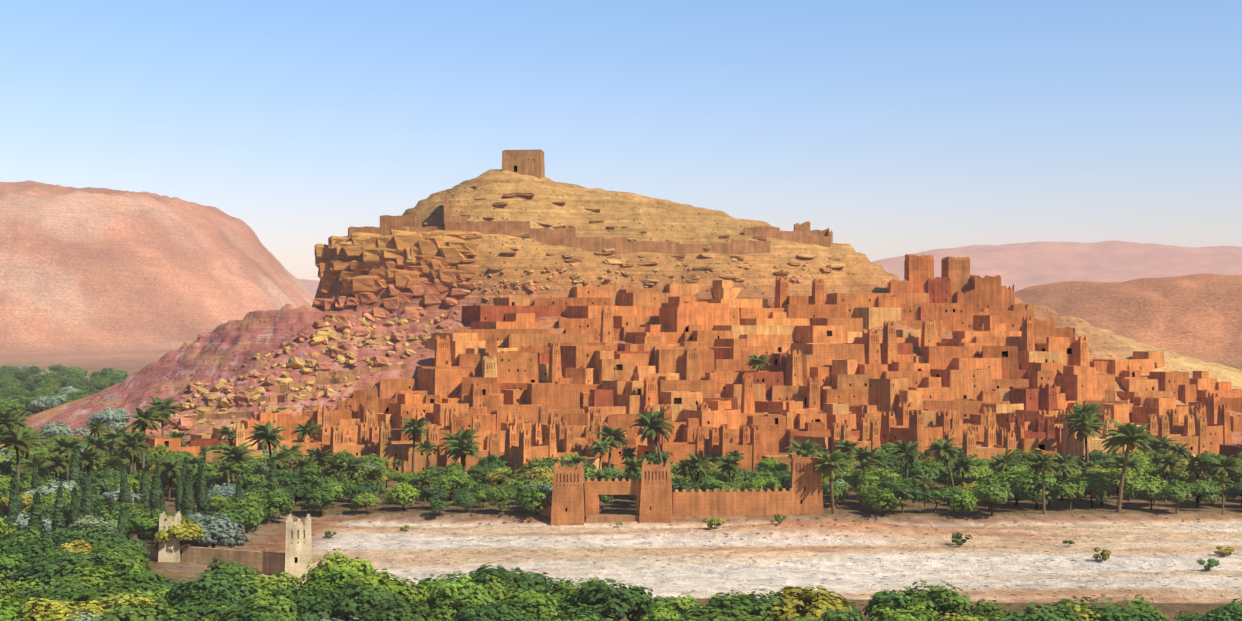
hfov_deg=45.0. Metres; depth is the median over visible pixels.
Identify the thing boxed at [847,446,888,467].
palm tree
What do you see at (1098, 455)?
broadleaf tree
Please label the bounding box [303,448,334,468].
palm tree
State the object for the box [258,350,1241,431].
ksar houses
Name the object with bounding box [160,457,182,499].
palm tree
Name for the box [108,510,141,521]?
broadleaf tree
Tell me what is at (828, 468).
palm tree
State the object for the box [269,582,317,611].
broadleaf tree
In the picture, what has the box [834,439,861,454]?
palm tree
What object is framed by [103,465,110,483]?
cypress tree
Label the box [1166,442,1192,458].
palm tree
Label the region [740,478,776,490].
broadleaf tree
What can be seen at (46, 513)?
broadleaf tree
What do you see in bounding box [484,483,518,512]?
broadleaf tree
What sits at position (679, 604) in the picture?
broadleaf tree
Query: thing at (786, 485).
broadleaf tree
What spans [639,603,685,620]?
broadleaf tree
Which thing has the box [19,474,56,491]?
broadleaf tree
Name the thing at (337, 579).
broadleaf tree
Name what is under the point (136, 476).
broadleaf tree
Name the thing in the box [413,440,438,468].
palm tree
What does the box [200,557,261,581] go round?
broadleaf tree
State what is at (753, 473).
broadleaf tree
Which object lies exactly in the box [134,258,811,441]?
boulders
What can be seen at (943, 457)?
palm tree
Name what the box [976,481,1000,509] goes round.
broadleaf tree
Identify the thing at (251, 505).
broadleaf tree
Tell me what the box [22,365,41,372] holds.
broadleaf tree
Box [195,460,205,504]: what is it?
cypress tree
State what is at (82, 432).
broadleaf tree
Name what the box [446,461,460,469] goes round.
broadleaf tree
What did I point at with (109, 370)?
broadleaf tree
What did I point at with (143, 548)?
broadleaf tree
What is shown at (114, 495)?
broadleaf tree
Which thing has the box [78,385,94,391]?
broadleaf tree
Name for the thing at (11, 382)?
broadleaf tree
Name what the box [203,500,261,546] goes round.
broadleaf tree
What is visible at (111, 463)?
broadleaf tree
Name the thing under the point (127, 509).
broadleaf tree
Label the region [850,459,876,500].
palm tree
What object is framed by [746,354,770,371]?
palm tree
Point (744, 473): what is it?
broadleaf tree
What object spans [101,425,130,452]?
palm tree
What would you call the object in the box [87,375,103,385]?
broadleaf tree
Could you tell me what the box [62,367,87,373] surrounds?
broadleaf tree
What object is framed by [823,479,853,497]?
broadleaf tree
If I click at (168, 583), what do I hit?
broadleaf tree
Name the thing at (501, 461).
broadleaf tree
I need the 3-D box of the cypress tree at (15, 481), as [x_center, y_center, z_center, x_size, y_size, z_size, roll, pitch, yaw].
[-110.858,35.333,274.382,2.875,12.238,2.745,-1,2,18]
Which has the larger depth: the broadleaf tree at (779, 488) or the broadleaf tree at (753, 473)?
the broadleaf tree at (753, 473)
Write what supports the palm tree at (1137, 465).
on the terrain ground
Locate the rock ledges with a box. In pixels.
[405,192,845,292]
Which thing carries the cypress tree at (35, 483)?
on the terrain ground
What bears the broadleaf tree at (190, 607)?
on the terrain ground
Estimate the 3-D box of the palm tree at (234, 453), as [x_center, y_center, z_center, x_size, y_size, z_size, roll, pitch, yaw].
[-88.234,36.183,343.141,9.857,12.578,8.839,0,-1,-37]
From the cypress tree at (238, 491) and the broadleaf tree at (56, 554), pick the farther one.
the cypress tree at (238, 491)
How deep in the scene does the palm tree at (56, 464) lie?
331.43 m
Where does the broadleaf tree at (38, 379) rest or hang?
on the terrain ground
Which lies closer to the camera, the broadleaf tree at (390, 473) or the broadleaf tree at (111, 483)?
the broadleaf tree at (111, 483)
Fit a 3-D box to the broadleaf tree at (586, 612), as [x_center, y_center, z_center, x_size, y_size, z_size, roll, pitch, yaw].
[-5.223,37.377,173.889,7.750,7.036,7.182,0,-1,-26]
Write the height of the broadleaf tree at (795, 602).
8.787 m
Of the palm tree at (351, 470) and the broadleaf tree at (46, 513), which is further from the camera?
the palm tree at (351, 470)
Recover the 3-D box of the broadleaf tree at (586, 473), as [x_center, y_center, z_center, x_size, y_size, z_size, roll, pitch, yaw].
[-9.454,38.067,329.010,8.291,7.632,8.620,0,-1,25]
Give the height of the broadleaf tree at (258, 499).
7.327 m
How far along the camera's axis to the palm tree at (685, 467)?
325.14 m
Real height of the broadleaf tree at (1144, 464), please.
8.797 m
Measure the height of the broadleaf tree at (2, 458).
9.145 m
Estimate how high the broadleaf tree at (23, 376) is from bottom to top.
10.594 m
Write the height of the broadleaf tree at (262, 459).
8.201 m
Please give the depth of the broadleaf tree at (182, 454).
366.75 m
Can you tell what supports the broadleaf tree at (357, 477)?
on the terrain ground
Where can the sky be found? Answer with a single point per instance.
(895, 128)
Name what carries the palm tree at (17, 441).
on the terrain ground
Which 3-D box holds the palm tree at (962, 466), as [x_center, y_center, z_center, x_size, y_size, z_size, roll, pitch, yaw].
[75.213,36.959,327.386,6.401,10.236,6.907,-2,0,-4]
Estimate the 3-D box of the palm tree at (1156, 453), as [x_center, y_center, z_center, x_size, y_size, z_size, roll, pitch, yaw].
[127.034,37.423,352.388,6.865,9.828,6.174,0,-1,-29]
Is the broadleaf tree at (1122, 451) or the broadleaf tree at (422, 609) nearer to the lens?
the broadleaf tree at (422, 609)
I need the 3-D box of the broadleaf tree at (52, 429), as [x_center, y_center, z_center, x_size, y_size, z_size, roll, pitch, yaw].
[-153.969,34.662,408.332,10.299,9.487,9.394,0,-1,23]
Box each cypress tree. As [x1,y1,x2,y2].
[6,485,18,542]
[8,471,23,534]
[26,490,42,537]
[30,463,39,491]
[50,485,65,540]
[67,446,81,486]
[68,487,79,529]
[79,472,93,518]
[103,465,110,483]
[116,507,126,542]
[119,466,132,506]
[139,467,149,513]
[148,468,161,518]
[155,460,161,491]
[159,494,166,513]
[175,475,183,512]
[181,457,187,488]
[181,468,194,515]
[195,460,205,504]
[197,464,209,515]
[234,481,242,501]
[268,457,277,509]
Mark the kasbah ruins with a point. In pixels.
(960, 296)
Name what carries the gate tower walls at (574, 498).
on the terrain ground
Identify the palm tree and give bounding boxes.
[0,410,25,435]
[0,428,38,481]
[0,459,16,475]
[3,410,30,427]
[11,415,30,428]
[14,428,45,459]
[14,456,50,476]
[41,452,69,480]
[44,433,86,481]
[45,433,56,440]
[77,449,107,471]
[79,436,109,458]
[82,421,108,437]
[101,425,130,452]
[112,431,151,473]
[115,436,146,474]
[122,405,168,467]
[143,397,180,436]
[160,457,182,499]
[164,431,190,446]
[181,455,204,496]
[212,440,256,469]
[215,462,243,485]
[216,426,235,440]
[245,421,287,458]
[264,450,292,469]
[277,444,306,472]
[288,456,321,469]
[290,421,322,440]
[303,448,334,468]
[321,458,349,501]
[342,457,368,485]
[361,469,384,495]
[391,460,402,482]
[399,417,431,471]
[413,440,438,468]
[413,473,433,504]
[439,429,482,470]
[446,437,479,486]
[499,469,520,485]
[562,454,587,465]
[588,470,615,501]
[589,438,612,468]
[592,425,628,467]
[619,446,638,469]
[620,457,641,499]
[631,409,674,464]
[648,459,659,464]
[676,459,696,477]
[686,454,714,484]
[714,455,745,482]
[728,450,744,462]
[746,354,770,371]
[783,438,818,457]
[787,448,813,464]
[810,449,854,513]
[821,455,849,480]
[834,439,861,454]
[839,452,854,465]
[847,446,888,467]
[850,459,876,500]
[889,440,925,500]
[912,473,934,506]
[918,450,934,459]
[924,437,962,488]
[939,455,951,484]
[949,456,979,485]
[989,452,1020,500]
[1024,453,1061,513]
[1040,471,1063,505]
[1049,453,1082,500]
[1058,410,1108,462]
[1060,402,1111,428]
[1080,460,1098,496]
[1091,459,1115,502]
[1101,420,1160,511]
[1106,453,1141,497]
[1116,458,1143,500]
[1136,435,1176,456]
[1147,448,1174,467]
[1151,453,1184,501]
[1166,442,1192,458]
[1182,453,1211,501]
[1207,453,1226,497]
[1207,454,1241,503]
[1210,475,1233,514]
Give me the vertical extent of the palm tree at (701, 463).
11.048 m
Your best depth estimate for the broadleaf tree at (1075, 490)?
309.20 m
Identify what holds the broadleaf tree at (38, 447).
on the terrain ground
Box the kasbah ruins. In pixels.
[877,253,1074,342]
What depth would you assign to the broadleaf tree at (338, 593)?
180.24 m
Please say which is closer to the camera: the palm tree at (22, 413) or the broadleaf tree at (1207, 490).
the broadleaf tree at (1207, 490)
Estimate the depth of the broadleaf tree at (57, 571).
197.41 m
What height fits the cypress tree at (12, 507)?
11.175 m
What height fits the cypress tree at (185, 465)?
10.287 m
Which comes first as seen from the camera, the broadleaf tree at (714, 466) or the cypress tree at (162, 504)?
the cypress tree at (162, 504)
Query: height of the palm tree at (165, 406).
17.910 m
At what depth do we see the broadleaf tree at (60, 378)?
859.06 m
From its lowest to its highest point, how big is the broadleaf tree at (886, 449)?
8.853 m
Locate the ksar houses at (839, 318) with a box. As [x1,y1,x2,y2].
[425,279,1046,362]
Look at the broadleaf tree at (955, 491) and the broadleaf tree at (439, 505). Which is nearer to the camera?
the broadleaf tree at (439, 505)
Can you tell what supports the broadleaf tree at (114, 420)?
on the terrain ground
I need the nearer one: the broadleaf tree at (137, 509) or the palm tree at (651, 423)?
the broadleaf tree at (137, 509)
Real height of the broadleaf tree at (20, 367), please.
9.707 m
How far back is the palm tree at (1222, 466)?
322.02 m
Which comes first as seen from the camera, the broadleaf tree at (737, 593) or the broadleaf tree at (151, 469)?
the broadleaf tree at (737, 593)
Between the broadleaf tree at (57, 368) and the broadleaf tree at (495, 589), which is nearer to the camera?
the broadleaf tree at (495, 589)
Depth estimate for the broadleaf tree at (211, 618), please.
167.75 m
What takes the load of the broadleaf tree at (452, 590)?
on the terrain ground
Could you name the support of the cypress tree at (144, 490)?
on the terrain ground
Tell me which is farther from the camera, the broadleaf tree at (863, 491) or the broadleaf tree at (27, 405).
the broadleaf tree at (27, 405)
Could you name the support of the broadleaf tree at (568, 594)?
on the terrain ground
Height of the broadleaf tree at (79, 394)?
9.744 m
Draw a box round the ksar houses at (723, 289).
[493,276,789,307]
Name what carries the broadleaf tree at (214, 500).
on the terrain ground
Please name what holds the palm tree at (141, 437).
on the terrain ground
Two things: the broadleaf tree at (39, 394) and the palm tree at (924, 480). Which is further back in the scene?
the broadleaf tree at (39, 394)
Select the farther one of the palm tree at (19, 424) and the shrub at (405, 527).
the palm tree at (19, 424)
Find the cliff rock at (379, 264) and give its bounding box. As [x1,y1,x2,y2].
[314,229,478,321]
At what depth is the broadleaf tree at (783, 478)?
331.43 m
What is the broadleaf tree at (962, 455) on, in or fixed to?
on the terrain ground
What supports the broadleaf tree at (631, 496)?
on the terrain ground
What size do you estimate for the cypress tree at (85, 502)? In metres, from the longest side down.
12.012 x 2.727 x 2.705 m
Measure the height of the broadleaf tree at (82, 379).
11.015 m
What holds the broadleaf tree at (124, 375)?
on the terrain ground
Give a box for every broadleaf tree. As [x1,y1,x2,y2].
[0,371,14,377]
[0,379,22,387]
[0,386,19,396]
[0,388,13,401]
[0,395,24,412]
[0,448,13,459]
[0,456,16,470]
[0,474,20,486]
[0,484,21,511]
[0,492,32,513]
[0,517,20,544]
[0,526,59,554]
[0,553,28,580]
[0,574,14,602]
[0,596,35,620]
[0,615,19,620]
[1,576,49,605]
[2,511,28,535]
[3,535,69,562]
[3,593,42,610]
[7,514,51,536]
[10,448,52,461]
[10,563,35,581]
[11,384,28,395]
[11,426,35,431]
[13,365,28,370]
[13,371,33,381]
[13,579,69,600]
[14,369,27,374]
[14,393,33,402]
[14,452,42,474]
[14,555,69,585]
[17,595,107,620]
[18,399,40,415]
[19,391,33,396]
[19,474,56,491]
[19,592,78,618]
[20,380,34,391]
[20,471,42,482]
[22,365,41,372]
[23,500,86,534]
[24,478,77,500]
[25,376,35,383]
[28,546,140,586]
[28,549,73,564]
[29,390,51,399]
[29,395,53,411]
[33,375,50,383]
[33,383,58,396]
[33,442,53,452]
[33,447,70,480]
[34,578,95,605]
[37,377,61,385]
[38,380,59,387]
[38,420,74,439]
[39,369,54,376]
[39,456,69,480]
[40,392,65,397]
[40,491,79,508]
[44,392,68,407]
[44,434,87,450]
[45,372,55,378]
[46,397,74,408]
[48,364,68,372]
[53,376,66,387]
[54,372,71,387]
[54,522,127,548]
[57,538,102,556]
[57,565,121,592]
[58,385,84,394]
[61,374,90,386]
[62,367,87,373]
[62,376,78,386]
[64,381,86,387]
[66,394,84,400]
[67,513,117,532]
[67,609,100,620]
[68,389,88,395]
[69,426,104,437]
[69,489,107,513]
[70,590,170,620]
[72,372,85,376]
[74,391,94,397]
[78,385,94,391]
[78,478,118,494]
[78,581,158,609]
[79,448,114,473]
[79,469,103,484]
[83,434,110,449]
[85,407,129,432]
[86,439,116,452]
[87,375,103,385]
[88,540,146,569]
[89,382,104,390]
[90,378,106,389]
[90,456,137,475]
[90,544,150,570]
[91,478,115,493]
[91,600,187,620]
[93,466,131,482]
[93,499,124,516]
[94,511,132,539]
[97,550,146,574]
[99,367,115,377]
[99,377,114,388]
[100,504,136,517]
[102,489,142,506]
[103,371,120,379]
[105,565,164,592]
[108,451,154,468]
[108,502,147,518]
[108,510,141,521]
[108,539,150,562]
[111,370,127,378]
[111,478,140,503]
[124,508,191,545]
[128,470,152,492]
[131,583,172,607]
[141,443,172,467]
[142,595,178,616]
[145,578,181,605]
[149,465,160,476]
[149,517,207,560]
[153,450,192,466]
[159,460,194,496]
[161,457,194,487]
[162,612,198,620]
[166,588,234,619]
[169,570,260,604]
[182,512,247,547]
[184,512,207,521]
[186,516,210,547]
[189,459,243,491]
[190,454,206,464]
[198,444,222,457]
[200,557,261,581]
[201,598,271,619]
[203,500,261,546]
[203,616,222,620]
[206,475,238,487]
[207,483,244,511]
[208,483,228,492]
[208,493,233,514]
[212,600,285,620]
[218,460,263,474]
[219,593,301,620]
[226,490,267,511]
[226,497,265,540]
[229,570,300,599]
[234,471,267,489]
[242,483,260,496]
[245,462,268,475]
[247,481,293,518]
[250,453,280,468]
[258,489,297,522]
[260,449,288,467]
[263,468,288,480]
[268,470,303,486]
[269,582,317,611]
[276,462,289,470]
[284,480,311,506]
[289,594,340,620]
[293,464,339,487]
[295,615,337,620]
[299,485,338,515]
[299,549,378,587]
[303,568,358,594]
[311,582,353,620]
[313,475,346,497]
[314,616,358,620]
[322,483,344,508]
[330,449,356,459]
[333,582,403,620]
[337,478,347,492]
[339,472,361,482]
[343,483,356,497]
[345,568,429,606]
[348,480,381,506]
[350,492,381,512]
[355,465,375,482]
[356,461,378,469]
[358,473,387,488]
[359,454,390,466]
[359,595,430,620]
[376,465,399,490]
[378,481,385,493]
[381,481,420,509]
[391,615,445,620]
[396,471,417,487]
[402,603,432,620]
[415,464,447,483]
[415,469,445,486]
[416,572,464,610]
[421,486,449,501]
[425,575,495,620]
[426,596,484,620]
[429,499,449,516]
[430,471,473,500]
[445,464,468,476]
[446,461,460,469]
[446,474,476,490]
[449,562,551,605]
[451,487,470,501]
[452,600,516,620]
[453,490,482,511]
[466,463,494,485]
[468,483,491,493]
[473,490,491,507]
[476,453,497,465]
[476,575,517,606]
[480,599,543,620]
[481,461,501,469]
[483,467,514,486]
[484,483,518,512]
[492,455,513,467]
[500,587,546,608]
[505,592,561,620]
[511,479,534,498]
[514,484,551,514]
[518,457,553,476]
[520,467,553,479]
[521,481,552,509]
[531,475,552,486]
[535,580,578,614]
[541,456,564,470]
[542,614,617,620]
[543,576,608,619]
[553,601,605,620]
[562,462,596,471]
[575,578,654,620]
[584,467,593,481]
[596,466,624,478]
[598,495,613,502]
[611,474,621,495]
[624,474,641,500]
[626,595,675,620]
[637,449,671,466]
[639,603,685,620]
[650,592,702,617]
[661,616,695,620]
[671,461,681,476]
[671,473,689,481]
[672,475,699,491]
[679,592,775,620]
[690,472,717,484]
[699,477,730,491]
[700,461,731,480]
[705,468,744,482]
[705,480,741,491]
[705,587,785,618]
[706,453,718,463]
[709,470,735,483]
[711,590,750,605]
[727,616,771,620]
[731,479,744,490]
[732,468,750,479]
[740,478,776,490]
[745,470,771,480]
[750,471,782,487]
[750,613,821,620]
[755,456,789,473]
[764,481,781,490]
[768,585,853,620]
[770,469,790,487]
[781,474,790,482]
[781,475,790,490]
[782,473,828,487]
[794,595,863,620]
[811,608,864,620]
[814,447,831,453]
[822,481,850,506]
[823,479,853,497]
[832,467,859,498]
[842,459,853,473]
[854,465,901,496]
[855,482,882,508]
[861,487,903,515]
[862,586,933,616]
[866,603,937,620]
[876,442,901,457]
[876,453,908,471]
[876,477,925,512]
[884,466,913,482]
[898,580,985,620]
[901,459,942,489]
[919,487,953,512]
[923,456,952,467]
[933,463,958,486]
[935,610,1001,620]
[937,477,949,487]
[939,446,979,465]
[941,486,965,511]
[945,465,993,487]
[949,489,978,517]
[956,482,977,493]
[966,599,1015,620]
[968,477,1013,516]
[970,457,994,468]
[976,459,998,472]
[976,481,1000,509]
[979,470,1004,481]
[988,601,1084,620]
[990,465,1037,505]
[1003,447,1028,464]
[1010,468,1061,508]
[1019,448,1053,460]
[1026,463,1066,482]
[1044,614,1084,620]
[1052,477,1088,510]
[1056,594,1120,616]
[1058,471,1075,482]
[1064,602,1104,620]
[1069,470,1113,507]
[1070,466,1081,472]
[1073,457,1085,471]
[1076,464,1122,504]
[1079,604,1158,620]
[1080,449,1114,466]
[1090,467,1148,507]
[1112,457,1153,474]
[1112,594,1168,620]
[1113,450,1131,460]
[1124,449,1155,467]
[1137,475,1167,508]
[1139,481,1170,504]
[1142,467,1188,485]
[1160,458,1210,483]
[1160,479,1191,512]
[1173,611,1210,620]
[1180,479,1221,506]
[1185,473,1213,483]
[1190,451,1225,480]
[1194,481,1226,504]
[1200,606,1241,620]
[1208,458,1241,485]
[1215,598,1241,616]
[1224,479,1241,506]
[1227,460,1241,482]
[1237,450,1241,459]
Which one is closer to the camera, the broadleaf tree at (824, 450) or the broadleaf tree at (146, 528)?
the broadleaf tree at (146, 528)
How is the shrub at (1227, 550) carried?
on the terrain ground
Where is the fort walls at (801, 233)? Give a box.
[348,193,832,254]
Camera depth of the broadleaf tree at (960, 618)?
167.28 m
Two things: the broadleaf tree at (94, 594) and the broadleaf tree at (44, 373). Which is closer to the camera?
the broadleaf tree at (94, 594)
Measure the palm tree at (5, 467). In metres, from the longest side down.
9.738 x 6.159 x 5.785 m
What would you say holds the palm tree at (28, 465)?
on the terrain ground
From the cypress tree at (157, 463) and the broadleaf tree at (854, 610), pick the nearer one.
the broadleaf tree at (854, 610)
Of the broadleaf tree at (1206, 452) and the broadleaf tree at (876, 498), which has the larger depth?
the broadleaf tree at (1206, 452)
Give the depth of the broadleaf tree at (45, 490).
294.14 m
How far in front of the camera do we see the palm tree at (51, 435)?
396.11 m
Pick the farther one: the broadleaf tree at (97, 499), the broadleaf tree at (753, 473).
the broadleaf tree at (753, 473)
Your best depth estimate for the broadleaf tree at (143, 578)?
193.53 m
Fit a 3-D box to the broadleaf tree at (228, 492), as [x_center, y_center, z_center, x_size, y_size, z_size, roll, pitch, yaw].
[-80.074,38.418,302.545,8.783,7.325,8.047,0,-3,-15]
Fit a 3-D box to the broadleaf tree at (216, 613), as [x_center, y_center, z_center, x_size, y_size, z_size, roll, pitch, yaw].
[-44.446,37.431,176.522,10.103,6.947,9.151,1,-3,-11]
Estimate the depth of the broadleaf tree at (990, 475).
333.99 m
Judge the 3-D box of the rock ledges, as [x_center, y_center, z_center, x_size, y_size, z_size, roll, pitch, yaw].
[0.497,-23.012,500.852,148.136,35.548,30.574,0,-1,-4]
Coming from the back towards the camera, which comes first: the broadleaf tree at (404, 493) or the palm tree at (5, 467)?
the palm tree at (5, 467)
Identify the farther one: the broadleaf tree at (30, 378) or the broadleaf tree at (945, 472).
the broadleaf tree at (30, 378)
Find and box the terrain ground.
[0,169,1241,620]
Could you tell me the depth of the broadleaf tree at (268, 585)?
189.17 m
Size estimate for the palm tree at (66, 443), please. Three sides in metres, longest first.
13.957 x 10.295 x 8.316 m
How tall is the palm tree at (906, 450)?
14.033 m
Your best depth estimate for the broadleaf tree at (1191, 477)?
334.36 m
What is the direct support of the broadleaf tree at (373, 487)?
on the terrain ground
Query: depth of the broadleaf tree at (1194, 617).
172.69 m
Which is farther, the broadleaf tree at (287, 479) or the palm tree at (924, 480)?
the broadleaf tree at (287, 479)
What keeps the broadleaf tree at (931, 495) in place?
on the terrain ground
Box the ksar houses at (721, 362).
[379,316,1164,397]
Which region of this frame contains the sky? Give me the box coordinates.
[0,0,1241,280]
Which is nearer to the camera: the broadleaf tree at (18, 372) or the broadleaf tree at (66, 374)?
the broadleaf tree at (66, 374)
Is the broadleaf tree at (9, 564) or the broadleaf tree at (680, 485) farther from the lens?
the broadleaf tree at (680, 485)
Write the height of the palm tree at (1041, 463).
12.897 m
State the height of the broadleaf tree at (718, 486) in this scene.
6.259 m
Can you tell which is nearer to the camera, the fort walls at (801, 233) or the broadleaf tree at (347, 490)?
the broadleaf tree at (347, 490)
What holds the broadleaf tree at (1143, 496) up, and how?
on the terrain ground
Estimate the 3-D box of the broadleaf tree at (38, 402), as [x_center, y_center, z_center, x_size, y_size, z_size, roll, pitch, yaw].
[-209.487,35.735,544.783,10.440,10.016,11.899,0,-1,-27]
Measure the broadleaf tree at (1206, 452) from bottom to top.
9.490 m
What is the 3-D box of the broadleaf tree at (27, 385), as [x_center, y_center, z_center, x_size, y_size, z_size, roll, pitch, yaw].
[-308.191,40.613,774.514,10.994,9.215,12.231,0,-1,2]
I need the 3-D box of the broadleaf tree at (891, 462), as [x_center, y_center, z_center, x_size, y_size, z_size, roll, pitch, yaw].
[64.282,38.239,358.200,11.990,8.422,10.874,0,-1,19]
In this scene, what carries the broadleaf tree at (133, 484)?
on the terrain ground
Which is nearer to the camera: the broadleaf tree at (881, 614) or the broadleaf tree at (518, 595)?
the broadleaf tree at (881, 614)
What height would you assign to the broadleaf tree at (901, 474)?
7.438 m
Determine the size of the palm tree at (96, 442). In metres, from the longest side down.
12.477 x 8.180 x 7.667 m
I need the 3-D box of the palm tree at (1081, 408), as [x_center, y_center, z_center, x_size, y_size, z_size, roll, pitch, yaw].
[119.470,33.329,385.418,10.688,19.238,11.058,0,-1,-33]
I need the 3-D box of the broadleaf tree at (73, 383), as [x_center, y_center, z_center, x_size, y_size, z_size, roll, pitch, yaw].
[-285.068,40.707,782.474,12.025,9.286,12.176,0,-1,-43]
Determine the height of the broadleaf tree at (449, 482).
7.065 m
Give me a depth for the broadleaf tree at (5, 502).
282.88 m
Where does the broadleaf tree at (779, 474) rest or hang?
on the terrain ground
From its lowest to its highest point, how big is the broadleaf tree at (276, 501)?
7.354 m
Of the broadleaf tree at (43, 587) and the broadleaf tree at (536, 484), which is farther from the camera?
the broadleaf tree at (536, 484)
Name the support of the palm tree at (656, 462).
on the terrain ground
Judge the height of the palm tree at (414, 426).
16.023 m
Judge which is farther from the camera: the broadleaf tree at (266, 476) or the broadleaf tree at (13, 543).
the broadleaf tree at (266, 476)
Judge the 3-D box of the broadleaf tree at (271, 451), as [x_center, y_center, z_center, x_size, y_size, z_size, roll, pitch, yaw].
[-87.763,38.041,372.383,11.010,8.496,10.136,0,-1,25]
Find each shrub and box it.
[325,531,336,537]
[400,525,409,530]
[703,518,723,527]
[774,514,787,522]
[952,533,971,545]
[1062,540,1074,546]
[1093,547,1111,561]
[1197,558,1219,570]
[1214,546,1233,555]
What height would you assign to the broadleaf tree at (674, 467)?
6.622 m
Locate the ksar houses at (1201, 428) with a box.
[0,387,1231,467]
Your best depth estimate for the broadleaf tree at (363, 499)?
305.14 m
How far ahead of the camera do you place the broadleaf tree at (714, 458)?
373.37 m
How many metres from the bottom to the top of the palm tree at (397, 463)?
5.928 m
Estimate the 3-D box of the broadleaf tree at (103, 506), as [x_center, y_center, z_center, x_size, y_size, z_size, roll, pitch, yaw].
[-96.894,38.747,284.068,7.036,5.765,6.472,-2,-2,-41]
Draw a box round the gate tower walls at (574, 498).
[540,451,823,524]
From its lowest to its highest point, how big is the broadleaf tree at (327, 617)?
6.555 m
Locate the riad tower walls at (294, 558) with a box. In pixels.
[146,511,311,579]
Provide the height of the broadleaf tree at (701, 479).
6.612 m
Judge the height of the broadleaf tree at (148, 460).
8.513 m
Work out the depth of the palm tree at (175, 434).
383.87 m
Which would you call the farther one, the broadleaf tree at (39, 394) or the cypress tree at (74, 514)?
the broadleaf tree at (39, 394)
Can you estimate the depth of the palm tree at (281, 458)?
349.66 m
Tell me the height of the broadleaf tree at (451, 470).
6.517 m
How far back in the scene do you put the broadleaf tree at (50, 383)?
780.82 m
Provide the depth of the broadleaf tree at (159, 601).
180.62 m
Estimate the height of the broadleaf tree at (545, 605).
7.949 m
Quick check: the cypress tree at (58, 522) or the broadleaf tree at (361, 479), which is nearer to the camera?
the cypress tree at (58, 522)
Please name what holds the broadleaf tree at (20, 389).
on the terrain ground
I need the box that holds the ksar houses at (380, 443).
[136,417,1241,478]
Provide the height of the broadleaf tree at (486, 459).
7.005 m
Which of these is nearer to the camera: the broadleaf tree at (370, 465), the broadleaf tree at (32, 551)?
the broadleaf tree at (32, 551)
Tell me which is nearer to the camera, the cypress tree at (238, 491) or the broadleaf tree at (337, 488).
the cypress tree at (238, 491)
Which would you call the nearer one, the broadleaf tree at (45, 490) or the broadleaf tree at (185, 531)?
the broadleaf tree at (185, 531)
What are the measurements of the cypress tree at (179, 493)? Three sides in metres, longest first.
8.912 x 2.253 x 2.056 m
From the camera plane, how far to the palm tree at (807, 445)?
368.23 m
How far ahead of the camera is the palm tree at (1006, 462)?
328.03 m
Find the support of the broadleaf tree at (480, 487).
on the terrain ground
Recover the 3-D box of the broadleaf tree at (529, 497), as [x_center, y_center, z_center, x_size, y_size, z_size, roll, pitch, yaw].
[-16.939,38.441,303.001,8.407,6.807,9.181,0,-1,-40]
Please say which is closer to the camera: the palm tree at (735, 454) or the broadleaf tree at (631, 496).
the broadleaf tree at (631, 496)
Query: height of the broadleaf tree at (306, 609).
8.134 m
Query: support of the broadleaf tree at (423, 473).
on the terrain ground
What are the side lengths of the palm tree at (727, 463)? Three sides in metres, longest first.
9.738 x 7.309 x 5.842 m
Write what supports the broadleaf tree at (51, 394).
on the terrain ground
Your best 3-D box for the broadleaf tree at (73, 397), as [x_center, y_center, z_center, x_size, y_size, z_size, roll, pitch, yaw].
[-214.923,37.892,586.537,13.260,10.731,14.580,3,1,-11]
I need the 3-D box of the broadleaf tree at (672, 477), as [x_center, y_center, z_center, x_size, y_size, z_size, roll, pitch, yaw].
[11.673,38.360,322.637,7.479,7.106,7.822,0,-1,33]
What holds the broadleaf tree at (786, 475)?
on the terrain ground
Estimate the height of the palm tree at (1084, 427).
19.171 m
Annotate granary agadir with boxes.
[476,150,544,189]
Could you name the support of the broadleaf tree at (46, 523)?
on the terrain ground
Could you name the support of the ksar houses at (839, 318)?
on the terrain ground
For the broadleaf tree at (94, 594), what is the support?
on the terrain ground
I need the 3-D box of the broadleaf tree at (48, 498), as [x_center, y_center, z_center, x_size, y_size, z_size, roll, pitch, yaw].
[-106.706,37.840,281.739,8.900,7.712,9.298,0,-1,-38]
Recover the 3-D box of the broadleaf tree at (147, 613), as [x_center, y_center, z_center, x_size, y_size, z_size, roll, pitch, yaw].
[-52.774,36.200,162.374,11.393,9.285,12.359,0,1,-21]
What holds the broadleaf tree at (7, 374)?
on the terrain ground
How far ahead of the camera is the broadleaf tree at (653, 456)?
371.63 m
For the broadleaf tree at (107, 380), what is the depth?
803.76 m
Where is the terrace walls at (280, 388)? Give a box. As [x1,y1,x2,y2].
[185,364,407,420]
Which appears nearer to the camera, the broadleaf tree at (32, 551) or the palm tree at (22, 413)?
the broadleaf tree at (32, 551)
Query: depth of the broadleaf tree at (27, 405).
555.98 m
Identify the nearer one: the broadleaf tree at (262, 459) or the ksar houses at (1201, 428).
the broadleaf tree at (262, 459)
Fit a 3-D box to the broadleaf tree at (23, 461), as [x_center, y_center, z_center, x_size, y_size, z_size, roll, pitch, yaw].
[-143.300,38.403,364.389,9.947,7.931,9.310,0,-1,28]
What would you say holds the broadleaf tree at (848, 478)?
on the terrain ground
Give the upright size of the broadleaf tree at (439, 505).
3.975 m
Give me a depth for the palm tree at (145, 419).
361.82 m
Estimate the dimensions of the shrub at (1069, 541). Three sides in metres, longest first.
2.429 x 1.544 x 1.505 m
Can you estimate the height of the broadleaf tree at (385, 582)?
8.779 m
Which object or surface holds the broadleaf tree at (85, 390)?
on the terrain ground
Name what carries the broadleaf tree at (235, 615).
on the terrain ground

